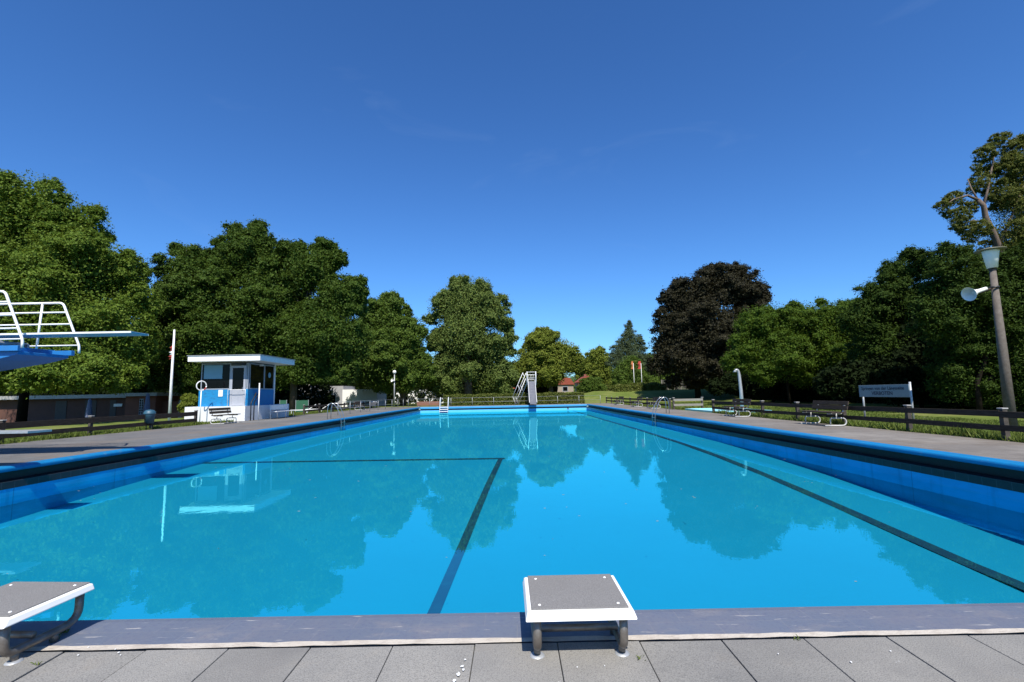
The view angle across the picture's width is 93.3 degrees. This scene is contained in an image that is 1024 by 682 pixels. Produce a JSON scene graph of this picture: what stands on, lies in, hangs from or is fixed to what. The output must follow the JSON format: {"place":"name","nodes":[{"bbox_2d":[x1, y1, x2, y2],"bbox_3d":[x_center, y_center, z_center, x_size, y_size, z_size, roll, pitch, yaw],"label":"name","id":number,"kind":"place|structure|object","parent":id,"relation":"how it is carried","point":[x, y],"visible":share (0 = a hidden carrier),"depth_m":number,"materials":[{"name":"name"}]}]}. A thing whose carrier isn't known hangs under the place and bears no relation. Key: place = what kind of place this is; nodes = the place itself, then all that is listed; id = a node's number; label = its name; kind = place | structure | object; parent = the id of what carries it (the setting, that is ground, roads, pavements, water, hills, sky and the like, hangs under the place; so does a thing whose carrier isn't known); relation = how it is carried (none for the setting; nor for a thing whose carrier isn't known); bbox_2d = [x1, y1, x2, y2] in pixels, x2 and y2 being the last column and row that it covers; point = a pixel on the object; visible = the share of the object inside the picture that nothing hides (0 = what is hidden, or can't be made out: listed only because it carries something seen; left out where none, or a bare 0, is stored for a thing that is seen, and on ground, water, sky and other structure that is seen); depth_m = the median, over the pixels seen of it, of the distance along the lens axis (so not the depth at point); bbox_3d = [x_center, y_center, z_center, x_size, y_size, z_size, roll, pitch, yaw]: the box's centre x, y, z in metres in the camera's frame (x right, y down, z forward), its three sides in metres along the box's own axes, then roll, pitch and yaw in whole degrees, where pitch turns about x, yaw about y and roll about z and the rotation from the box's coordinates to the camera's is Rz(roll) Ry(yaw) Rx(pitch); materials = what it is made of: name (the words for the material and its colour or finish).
{"place":"outdoors","nodes":[
{"label":"outdoors","id":0,"kind":"place"},
{"bbox_2d":[0,393,187,421],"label":"brick building","id":1,"kind":"structure","parent":0,"point":[49,407],"depth_m":47.19,"materials":[{"name":"brown brick"}]},
{"bbox_2d":[54,401,66,419],"bbox_3d":[-44.045,6.821,47.206,1.090,1.950,0.038,-1,-6,0],"label":"door","id":2,"kind":"structure","parent":1,"relation":"in","point":[61,406],"depth_m":47.19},
{"bbox_2d":[84,400,96,417],"bbox_3d":[-41.140,6.767,47.206,1.089,1.950,0.038,-1,-6,0],"label":"door","id":3,"kind":"structure","parent":1,"relation":"in","point":[94,402],"depth_m":47.23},
{"bbox_2d":[109,400,116,416],"bbox_3d":[-38.962,6.727,47.206,0.605,1.950,0.038,-1,-6,0],"label":"door","id":4,"kind":"structure","parent":1,"relation":"in","point":[112,412],"depth_m":47.20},
{"bbox_2d":[139,399,143,414],"bbox_3d":[-34.989,6.429,45.621,0.393,1.950,0.038,-1,-6,0],"label":"window","id":5,"kind":"structure","parent":1,"relation":"in","point":[141,403],"depth_m":45.64,"materials":[{"name":"black glass"}]},
{"bbox_2d":[0,407,415,465],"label":"pavement","id":6,"kind":"structure","parent":0,"point":[15,453],"depth_m":16.52,"materials":[{"name":"grey concrete"}]},
{"bbox_2d":[0,429,51,433],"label":"springboard","id":7,"kind":"object","parent":6,"relation":"on","point":[22,431],"visible":1,"depth_m":9.45,"materials":[{"name":"metal"}]},
{"bbox_2d":[0,290,148,370],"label":"diving tower","id":8,"kind":"structure","parent":6,"relation":"on","point":[16,355],"depth_m":11.37,"materials":[{"name":"blue metal"}]},
{"bbox_2d":[208,407,239,423],"bbox_3d":[-14.852,3.865,25.058,0.722,0.813,1.850,-1,-6,0],"label":"park bench","id":9,"kind":"object","parent":6,"relation":"on","point":[212,411],"visible":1,"depth_m":24.88,"materials":[{"name":"brown wood"}]},
{"bbox_2d":[184,354,294,421],"bbox_3d":[-16.578,3.050,30.399,4.490,3.875,6.140,-1,-6,-1],"label":"lifeguard hut","id":10,"kind":"object","parent":6,"relation":"on","point":[238,378],"visible":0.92,"depth_m":28.23,"materials":[{"name":"white paint"}]},
{"bbox_2d":[200,363,231,389],"bbox_3d":[-17.293,2.073,28.262,1.710,1.520,0.070,-1,-6,-1],"label":"window","id":11,"kind":"structure","parent":10,"relation":"in","point":[217,376],"depth_m":28.24,"materials":[{"name":"black glass"}]},
{"bbox_2d":[229,365,245,405],"bbox_3d":[-15.981,2.605,28.202,0.880,2.340,0.094,-1,-6,-1],"label":"door","id":12,"kind":"structure","parent":10,"relation":"in","point":[237,380],"depth_m":28.21,"materials":[{"name":"white glass"}]},
{"bbox_2d":[246,363,249,388],"bbox_3d":[-15.468,2.041,28.286,0.140,1.520,0.060,-1,-6,-1],"label":"window","id":13,"kind":"structure","parent":10,"relation":"in","point":[247,367],"depth_m":28.25,"materials":[{"name":"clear glass"}]},
{"bbox_2d":[249,363,264,388],"bbox_3d":[-15.436,2.149,29.270,0.060,1.520,1.700,-1,-6,-1],"label":"window","id":14,"kind":"structure","parent":10,"relation":"in","point":[256,372],"depth_m":29.19,"materials":[{"name":"black glass"}]},
{"bbox_2d":[264,365,273,388],"bbox_3d":[-15.438,2.309,30.736,0.080,1.520,1.210,-1,-6,-1],"label":"window","id":15,"kind":"structure","parent":10,"relation":"in","point":[269,370],"depth_m":30.72,"materials":[{"name":"black glass"}]},
{"bbox_2d":[258,383,259,420],"bbox_3d":[-14.558,3.497,27.814,0.080,2.150,0.076,-1,-6,0],"label":"white post","id":16,"kind":"object","parent":6,"relation":"on","point":[258,401],"visible":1,"depth_m":27.81,"materials":[{"name":"metal"}]},
{"bbox_2d":[270,404,293,418],"bbox_3d":[-14.692,4.479,30.926,0.484,0.883,2.400,-1,-6,0],"label":"metal bench","id":17,"kind":"object","parent":6,"relation":"on","point":[273,407],"visible":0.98,"depth_m":30.84,"materials":[{"name":"metal"}]},
{"bbox_2d":[355,401,365,409],"bbox_3d":[-14.608,6.224,46.628,0.722,0.813,1.850,-1,-6,-2],"label":"park bench","id":18,"kind":"object","parent":6,"relation":"on","point":[357,402],"visible":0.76,"depth_m":46.56,"materials":[{"name":"brown wood"}]},
{"bbox_2d":[337,399,399,414],"bbox_3d":[-12.293,5.886,44.398,0.038,0.930,20.544,-1,-6,0],"label":"metal railing","id":19,"kind":"object","parent":6,"relation":"on","point":[368,400],"visible":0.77,"depth_m":40.31,"materials":[{"name":"metal"}]},
{"bbox_2d":[299,384,385,407],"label":"white building","id":20,"kind":"structure","parent":0,"point":[342,394],"depth_m":66.68,"materials":[{"name":"paint"}]},
{"bbox_2d":[329,394,335,402],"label":"window","id":21,"kind":"structure","parent":20,"relation":"in","point":[333,400],"depth_m":66.81,"materials":[{"name":"black glass"}]},
{"bbox_2d":[330,384,366,388],"bbox_3d":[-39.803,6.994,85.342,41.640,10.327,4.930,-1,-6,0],"label":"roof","id":22,"kind":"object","parent":20,"relation":"attached to","point":[360,387],"depth_m":83.68,"materials":[{"name":"grey"}]},
{"bbox_2d":[425,404,565,406],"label":"pavement","id":23,"kind":"structure","parent":0,"point":[495,405],"depth_m":54.32,"materials":[{"name":"grey concrete"}]},
{"bbox_2d":[423,395,600,406],"bbox_3d":[-0.874,6.823,54.885,21.838,0.930,0.044,-1,-6,0],"label":"metal railing","id":24,"kind":"object","parent":23,"relation":"on","point":[493,401],"visible":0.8,"depth_m":54.88,"materials":[{"name":"metal"}]},
{"bbox_2d":[512,371,536,404],"bbox_3d":[1.403,5.260,54.084,2.779,3.780,4.593,-1,-6,0],"label":"water slide","id":25,"kind":"object","parent":23,"relation":"on","point":[531,389],"visible":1,"depth_m":54.79,"materials":[{"name":"white paint"}]},
{"bbox_2d":[0,634,1023,681],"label":"pavement","id":26,"kind":"structure","parent":0,"point":[978,658],"depth_m":2.27,"materials":[{"name":"grey concrete"}]},
{"bbox_2d":[0,582,93,665],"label":"starting block","id":27,"kind":"structure","parent":26,"relation":"on","point":[20,601],"depth_m":2.52,"materials":[{"name":"white paint"}]},
{"bbox_2d":[30,628,800,664],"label":"weeds","id":28,"kind":"object","parent":26,"relation":"on","point":[65,631],"visible":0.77,"depth_m":2.43,"materials":[{"name":"green plant"}]},
{"bbox_2d":[78,647,890,681],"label":"paint spots","id":29,"kind":"object","parent":26,"relation":"on","point":[458,674],"visible":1,"depth_m":2.21,"materials":[{"name":"paint"}]},
{"bbox_2d":[25,628,1023,650],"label":"mortar strip","id":30,"kind":"object","parent":26,"relation":"on","point":[490,640],"visible":0.94,"depth_m":2.48,"materials":[{"name":"grey concrete"}]},
{"bbox_2d":[523,574,636,658],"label":"starting block","id":31,"kind":"structure","parent":26,"relation":"on","point":[585,597],"depth_m":2.39,"materials":[{"name":"white paint"}]},
{"bbox_2d":[0,0,1023,409],"label":"sky","id":32,"kind":"structure","parent":0,"point":[579,158],"materials":[{"name":"blue"}]},
{"bbox_2d":[5,389,1023,648],"bbox_3d":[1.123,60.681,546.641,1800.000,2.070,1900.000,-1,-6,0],"label":"lawn","id":33,"kind":"structure","parent":0,"point":[671,395],"depth_m":57.85,"materials":[{"name":"green plant"}]},
{"bbox_2d":[0,168,166,421],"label":"maple tree","id":34,"kind":"object","parent":33,"relation":"on","point":[54,247],"visible":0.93,"depth_m":33.72,"materials":[{"name":"green plant"}]},
{"bbox_2d":[85,399,92,417],"bbox_3d":[-37.299,6.148,42.659,0.520,2.149,0.520,-1,-6,0],"label":"parasol","id":35,"kind":"object","parent":33,"relation":"on","point":[88,409],"visible":0.8,"depth_m":42.55,"materials":[{"name":"blue fabric"}]},
{"bbox_2d":[0,410,197,443],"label":"rail fence","id":36,"kind":"object","parent":33,"relation":"on","point":[90,421],"visible":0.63,"depth_m":18.15,"materials":[{"name":"brown wood"}]},
{"bbox_2d":[143,393,149,414],"bbox_3d":[-32.950,5.964,43.677,0.520,2.577,0.520,-1,-6,0],"label":"parasol","id":37,"kind":"object","parent":33,"relation":"on","point":[147,404],"visible":0.69,"depth_m":43.60,"materials":[{"name":"blue fabric"}]},
{"bbox_2d":[143,410,155,429],"bbox_3d":[-15.811,3.442,21.082,0.460,0.900,0.460,-1,-6,0],"label":"litter bin","id":38,"kind":"object","parent":33,"relation":"on","point":[149,416],"visible":0.98,"depth_m":20.96,"materials":[{"name":"blue metal"}]},
{"bbox_2d":[0,361,333,408],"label":"hedge","id":39,"kind":"object","parent":33,"relation":"on","point":[325,396],"visible":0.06,"depth_m":61.24,"materials":[{"name":"green plant"}]},
{"bbox_2d":[167,330,174,420],"bbox_3d":[-20.161,2.042,28.511,0.412,5.461,0.171,-2,-6,10],"label":"flagpole","id":40,"kind":"object","parent":33,"relation":"on","point":[172,347],"visible":0.92,"depth_m":28.45,"materials":[{"name":"white metal"}]},
{"bbox_2d":[161,400,182,418],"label":"brick wall","id":41,"kind":"structure","parent":33,"relation":"on","point":[165,404],"depth_m":46.53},
{"bbox_2d":[177,393,198,417],"bbox_3d":[-21.922,4.516,32.990,1.417,1.989,1.610,-1,-6,0],"label":"round shrub","id":42,"kind":"object","parent":33,"relation":"on","point":[188,400],"visible":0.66,"depth_m":32.52,"materials":[{"name":"green plant"}]},
{"bbox_2d":[129,241,251,396],"bbox_3d":[-31.941,-1.188,47.834,15.288,17.999,8.575,-5,-7,31],"label":"oak tree","id":43,"kind":"object","parent":33,"relation":"on","point":[189,285],"visible":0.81,"depth_m":44.78,"materials":[{"name":"green plant"}]},
{"bbox_2d":[196,381,206,421],"bbox_3d":[-17.397,3.393,27.027,0.066,2.349,0.558,-6,-8,37],"label":"lifebuoy post","id":44,"kind":"object","parent":33,"relation":"on","point":[201,396],"visible":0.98,"depth_m":27.01,"materials":[{"name":"white paint"}]},
{"bbox_2d":[203,214,306,392],"bbox_3d":[-25.794,-3.140,50.195,15.103,21.653,10.972,1,-7,-21],"label":"oak tree","id":45,"kind":"object","parent":33,"relation":"on","point":[250,248],"visible":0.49,"depth_m":48.32,"materials":[{"name":"green plant"}]},
{"bbox_2d":[279,400,286,403],"bbox_3d":[-20.667,5.919,43.657,0.665,1.210,0.050,-1,-6,0],"label":"windbreak","id":46,"kind":"object","parent":33,"relation":"on","point":[283,402],"visible":0.35,"depth_m":43.69,"materials":[{"name":"green fabric"}]},
{"bbox_2d":[295,400,308,411],"bbox_3d":[-18.956,5.905,43.655,1.180,1.174,0.050,-1,-6,0],"label":"windbreak","id":47,"kind":"object","parent":33,"relation":"on","point":[299,404],"visible":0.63,"depth_m":43.66,"materials":[{"name":"green fabric"}]},
{"bbox_2d":[260,235,375,409],"bbox_3d":[-20.501,-1.973,48.879,12.817,18.293,8.589,-4,-7,22],"label":"oak tree","id":48,"kind":"object","parent":33,"relation":"on","point":[333,334],"visible":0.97,"depth_m":47.15,"materials":[{"name":"green plant"}]},
{"bbox_2d":[303,401,371,414],"bbox_3d":[-15.579,6.143,44.930,0.160,0.854,17.540,-1,-6,0],"label":"rail fence","id":49,"kind":"object","parent":33,"relation":"on","point":[333,405],"visible":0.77,"depth_m":41.54,"materials":[{"name":"brown wood"}]},
{"bbox_2d":[393,370,395,406],"bbox_3d":[-14.051,5.674,57.754,0.440,4.384,0.440,-1,-6,0],"label":"street lamp","id":50,"kind":"object","parent":33,"relation":"on","point":[394,372],"visible":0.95,"depth_m":57.72,"materials":[{"name":"metal"}]},
{"bbox_2d":[351,289,437,405],"bbox_3d":[-16.371,0.828,63.212,10.919,15.716,10.415,-7,-8,42],"label":"broadleaf tree","id":51,"kind":"object","parent":33,"relation":"on","point":[400,334],"visible":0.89,"depth_m":61.28,"materials":[{"name":"green plant"}]},
{"bbox_2d":[395,389,443,403],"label":"shrub","id":52,"kind":"object","parent":33,"relation":"on","point":[425,396],"visible":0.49,"depth_m":79.49,"materials":[{"name":"plant"}]},
{"bbox_2d":[417,401,439,406],"bbox_3d":[-9.833,7.410,56.851,2.600,0.580,0.500,-1,-6,0],"label":"planter box","id":53,"kind":"object","parent":33,"relation":"on","point":[419,404],"visible":0.96,"depth_m":56.61,"materials":[{"name":"ceramic"}]},
{"bbox_2d":[366,359,557,403],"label":"hedge","id":54,"kind":"object","parent":33,"relation":"on","point":[539,390],"visible":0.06,"depth_m":79.41,"materials":[{"name":"green plant"}]},
{"bbox_2d":[416,274,521,398],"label":"broadleaf tree","id":55,"kind":"object","parent":33,"relation":"on","point":[467,313],"visible":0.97,"depth_m":65.01,"materials":[{"name":"green plant"}]},
{"bbox_2d":[0,404,1023,652],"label":"swimming pool","id":56,"kind":"structure","parent":33,"relation":"in","point":[432,522],"depth_m":8.46,"materials":[{"name":"paint"}]},
{"bbox_2d":[327,403,344,430],"bbox_3d":[-10.317,4.598,28.389,0.881,1.931,0.582,-1,-6,0],"label":"pool ladder","id":57,"kind":"object","parent":56,"relation":"attached to","point":[339,414],"visible":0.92,"depth_m":28.20,"materials":[{"name":"metal"}]},
{"bbox_2d":[439,397,448,412],"bbox_3d":[-7.370,7.085,52.563,0.950,1.962,1.055,-1,-6,0],"label":"step ladder","id":58,"kind":"object","parent":56,"relation":"on","point":[442,407],"visible":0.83,"depth_m":52.23,"materials":[{"name":"silver metal"}]},
{"bbox_2d":[652,397,669,425],"bbox_3d":[8.378,4.133,27.296,0.881,1.931,0.582,-1,-6,0],"label":"pool ladder","id":59,"kind":"object","parent":56,"relation":"attached to","point":[656,409],"visible":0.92,"depth_m":27.13,"materials":[{"name":"metal"}]},
{"bbox_2d":[0,401,1023,443],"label":"grass","id":60,"kind":"structure","parent":33,"relation":"on","point":[969,433],"depth_m":18.03,"materials":[{"name":"green plant"}]},
{"bbox_2d":[443,392,584,405],"bbox_3d":[0.230,6.880,57.391,16.860,1.721,1.840,-1,-6,0],"label":"hedge","id":61,"kind":"object","parent":33,"relation":"on","point":[457,399],"visible":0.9,"depth_m":56.80,"materials":[{"name":"green plant"}]},
{"bbox_2d":[511,326,587,392],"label":"lime tree","id":62,"kind":"object","parent":33,"relation":"on","point":[547,357],"visible":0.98,"depth_m":74.19,"materials":[{"name":"green plant"}]},
{"bbox_2d":[546,375,574,392],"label":"distant wood","id":63,"kind":"object","parent":33,"relation":"on","point":[572,378],"depth_m":152.95,"materials":[{"name":"green plant"}]},
{"bbox_2d":[557,378,574,392],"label":"house","id":64,"kind":"structure","parent":33,"relation":"on","point":[566,385],"depth_m":107.40,"materials":[{"name":"paint"}]},
{"bbox_2d":[574,374,588,391],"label":"house","id":65,"kind":"structure","parent":33,"relation":"on","point":[577,382],"depth_m":114.98,"materials":[{"name":"brick"}]},
{"bbox_2d":[575,376,606,392],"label":"round shrub","id":66,"kind":"object","parent":33,"relation":"on","point":[588,384],"visible":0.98,"depth_m":71.99,"materials":[{"name":"green plant"}]},
{"bbox_2d":[574,344,613,385],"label":"broadleaf tree","id":67,"kind":"object","parent":33,"relation":"on","point":[596,360],"visible":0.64,"depth_m":123.13,"materials":[{"name":"green plant"}]},
{"bbox_2d":[609,383,631,391],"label":"hedge","id":68,"kind":"object","parent":33,"relation":"on","point":[619,387],"visible":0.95,"depth_m":68.68,"materials":[{"name":"green plant"}]},
{"bbox_2d":[605,319,648,371],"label":"conifer tree","id":69,"kind":"object","parent":33,"relation":"on","point":[629,345],"visible":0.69,"depth_m":91.79,"materials":[{"name":"green plant"}]},
{"bbox_2d":[609,354,651,385],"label":"round shrub","id":70,"kind":"object","parent":33,"relation":"on","point":[622,373],"visible":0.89,"depth_m":76.64,"materials":[{"name":"green plant"}]},
{"bbox_2d":[606,397,670,408],"bbox_3d":[11.097,5.705,45.427,0.160,0.854,23.340,-1,-6,0],"label":"rail fence","id":71,"kind":"object","parent":33,"relation":"on","point":[630,399],"visible":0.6,"depth_m":42.42,"materials":[{"name":"brown wood"}]},
{"bbox_2d":[638,361,641,380],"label":"flagpole","id":72,"kind":"object","parent":33,"relation":"on","point":[639,364],"visible":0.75,"depth_m":74.58,"materials":[{"name":"white paint"}]},
{"bbox_2d":[627,382,666,390],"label":"hedge","id":73,"kind":"object","parent":33,"relation":"on","point":[642,386],"visible":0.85,"depth_m":69.62,"materials":[{"name":"green plant"}]},
{"bbox_2d":[650,377,660,382],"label":"hedge","id":74,"kind":"object","parent":33,"relation":"on","point":[653,379],"visible":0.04,"depth_m":78.69,"materials":[{"name":"green plant"}]},
{"bbox_2d":[643,353,685,389],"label":"shrub row","id":75,"kind":"object","parent":33,"relation":"on","point":[651,356],"visible":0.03,"depth_m":91.72,"materials":[{"name":"green plant"}]},
{"bbox_2d":[661,380,684,389],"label":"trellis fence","id":76,"kind":"object","parent":33,"relation":"on","point":[662,381],"visible":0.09,"depth_m":73.60,"materials":[{"name":"grey wood"}]},
{"bbox_2d":[672,397,703,409],"bbox_3d":[12.007,4.297,32.992,2.100,0.910,0.175,-1,-6,0],"label":"bench","id":77,"kind":"object","parent":33,"relation":"on","point":[698,399],"visible":0.79,"depth_m":32.93,"materials":[{"name":"grey wood"}]},
{"bbox_2d":[645,261,774,398],"bbox_3d":[24.715,-1.224,61.825,16.140,17.655,13.080,2,-7,-22],"label":"copper beech","id":78,"kind":"object","parent":33,"relation":"on","point":[693,331],"visible":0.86,"depth_m":58.62,"materials":[{"name":"black plant"}]},
{"bbox_2d":[685,408,760,412],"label":"wading pool","id":79,"kind":"structure","parent":33,"relation":"on","point":[702,409],"depth_m":30.73,"materials":[{"name":"liquid"}]},
{"bbox_2d":[733,369,743,408],"bbox_3d":[13.444,2.913,28.727,0.510,2.539,0.240,-1,-6,0],"label":"shower","id":80,"kind":"object","parent":33,"relation":"on","point":[740,384],"visible":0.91,"depth_m":28.71,"materials":[{"name":"metal"}]},
{"bbox_2d":[704,370,803,401],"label":"broadleaf tree","id":81,"kind":"object","parent":33,"relation":"on","point":[724,384],"visible":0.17,"depth_m":49.07,"materials":[{"name":"green plant"}]},
{"bbox_2d":[742,301,834,400],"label":"broadleaf tree","id":82,"kind":"object","parent":33,"relation":"on","point":[753,387],"visible":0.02,"depth_m":46.27,"materials":[{"name":"green plant"}]},
{"bbox_2d":[719,296,859,403],"bbox_3d":[25.631,0.738,42.237,10.767,9.765,15.596,-7,-8,41],"label":"robinia tree","id":83,"kind":"object","parent":33,"relation":"on","point":[798,342],"visible":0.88,"depth_m":39.14,"materials":[{"name":"green plant"}]},
{"bbox_2d":[732,363,983,405],"bbox_3d":[30.346,2.991,41.329,3.946,5.246,50.108,-1,-6,0],"label":"hedge","id":84,"kind":"object","parent":33,"relation":"on","point":[811,395],"visible":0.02,"depth_m":45.92,"materials":[{"name":"green plant"}]},
{"bbox_2d":[711,399,1023,440],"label":"rail fence","id":85,"kind":"object","parent":33,"relation":"on","point":[1004,427],"visible":0.75,"depth_m":13.64,"materials":[{"name":"brown wood"}]},
{"bbox_2d":[833,244,939,405],"bbox_3d":[25.375,-0.641,31.804,12.466,10.239,7.498,5,-9,-44],"label":"robinia tree","id":86,"kind":"object","parent":33,"relation":"on","point":[874,318],"visible":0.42,"depth_m":28.89,"materials":[{"name":"green plant"}]},
{"bbox_2d":[858,382,914,418],"bbox_3d":[13.826,2.321,17.919,0.108,1.550,2.455,-1,-6,0],"label":"notice sign","id":87,"kind":"object","parent":33,"relation":"on","point":[900,390],"visible":1,"depth_m":17.77,"materials":[{"name":"metal"}]},
{"bbox_2d":[812,317,1016,408],"bbox_3d":[25.265,0.806,27.838,15.830,6.511,5.455,-1,-6,0],"label":"broadleaf tree","id":88,"kind":"object","parent":33,"relation":"on","point":[843,378],"visible":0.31,"depth_m":27.17,"materials":[{"name":"green plant"}]},
{"bbox_2d":[902,239,1023,411],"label":"robinia tree","id":89,"kind":"object","parent":33,"relation":"on","point":[966,367],"visible":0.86,"depth_m":22.43,"materials":[{"name":"green plant"}]},
{"bbox_2d":[931,130,1023,408],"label":"robinia tree","id":90,"kind":"object","parent":33,"relation":"on","point":[1007,169],"visible":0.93,"depth_m":26.84,"materials":[{"name":"green plant"}]},
{"bbox_2d":[974,246,1017,425],"bbox_3d":[14.886,-0.102,14.708,0.760,5.630,0.760,-1,-6,0],"label":"street lamp","id":91,"kind":"object","parent":33,"relation":"on","point":[990,255],"visible":0.98,"depth_m":14.66,"materials":[{"name":"concrete"}]},
{"bbox_2d":[961,286,999,300],"bbox_3d":[14.403,-1.452,14.749,1.117,0.461,0.427,-1,-6,-2],"label":"horn loudspeaker","id":92,"kind":"object","parent":91,"relation":"attached to","point":[968,294],"visible":1,"depth_m":14.81,"materials":[{"name":"white paint"}]},
{"bbox_2d":[587,403,1023,461],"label":"pavement","id":93,"kind":"structure","parent":0,"point":[1007,450],"depth_m":12.54,"materials":[{"name":"grey concrete"}]},
{"bbox_2d":[613,396,623,404],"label":"park bench","id":94,"kind":"object","parent":93,"relation":"on","point":[620,397],"visible":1,"depth_m":46.99,"materials":[{"name":"brown wood"}]},
{"bbox_2d":[631,397,642,406],"bbox_3d":[10.467,5.106,40.664,0.722,0.813,1.850,-1,-6,1],"label":"park bench","id":95,"kind":"object","parent":93,"relation":"on","point":[637,403],"visible":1,"depth_m":39.96,"materials":[{"name":"brown wood"}]},
{"bbox_2d":[647,397,660,408],"bbox_3d":[10.458,4.584,35.894,0.722,0.813,1.850,-1,-6,-1],"label":"park bench","id":96,"kind":"object","parent":93,"relation":"on","point":[654,399],"visible":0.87,"depth_m":35.88,"materials":[{"name":"brown wood"}]},
{"bbox_2d":[722,399,751,416],"bbox_3d":[10.631,3.165,22.971,0.722,0.813,1.850,-1,-6,0],"label":"park bench","id":97,"kind":"object","parent":93,"relation":"on","point":[741,401],"visible":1,"depth_m":22.82,"materials":[{"name":"brown wood"}]},
{"bbox_2d":[798,400,848,425],"bbox_3d":[10.618,2.463,16.559,0.722,0.813,1.850,-1,-6,0],"label":"park bench","id":98,"kind":"object","parent":93,"relation":"on","point":[827,404],"visible":1,"depth_m":16.42,"materials":[{"name":"brown wood"}]}
]}

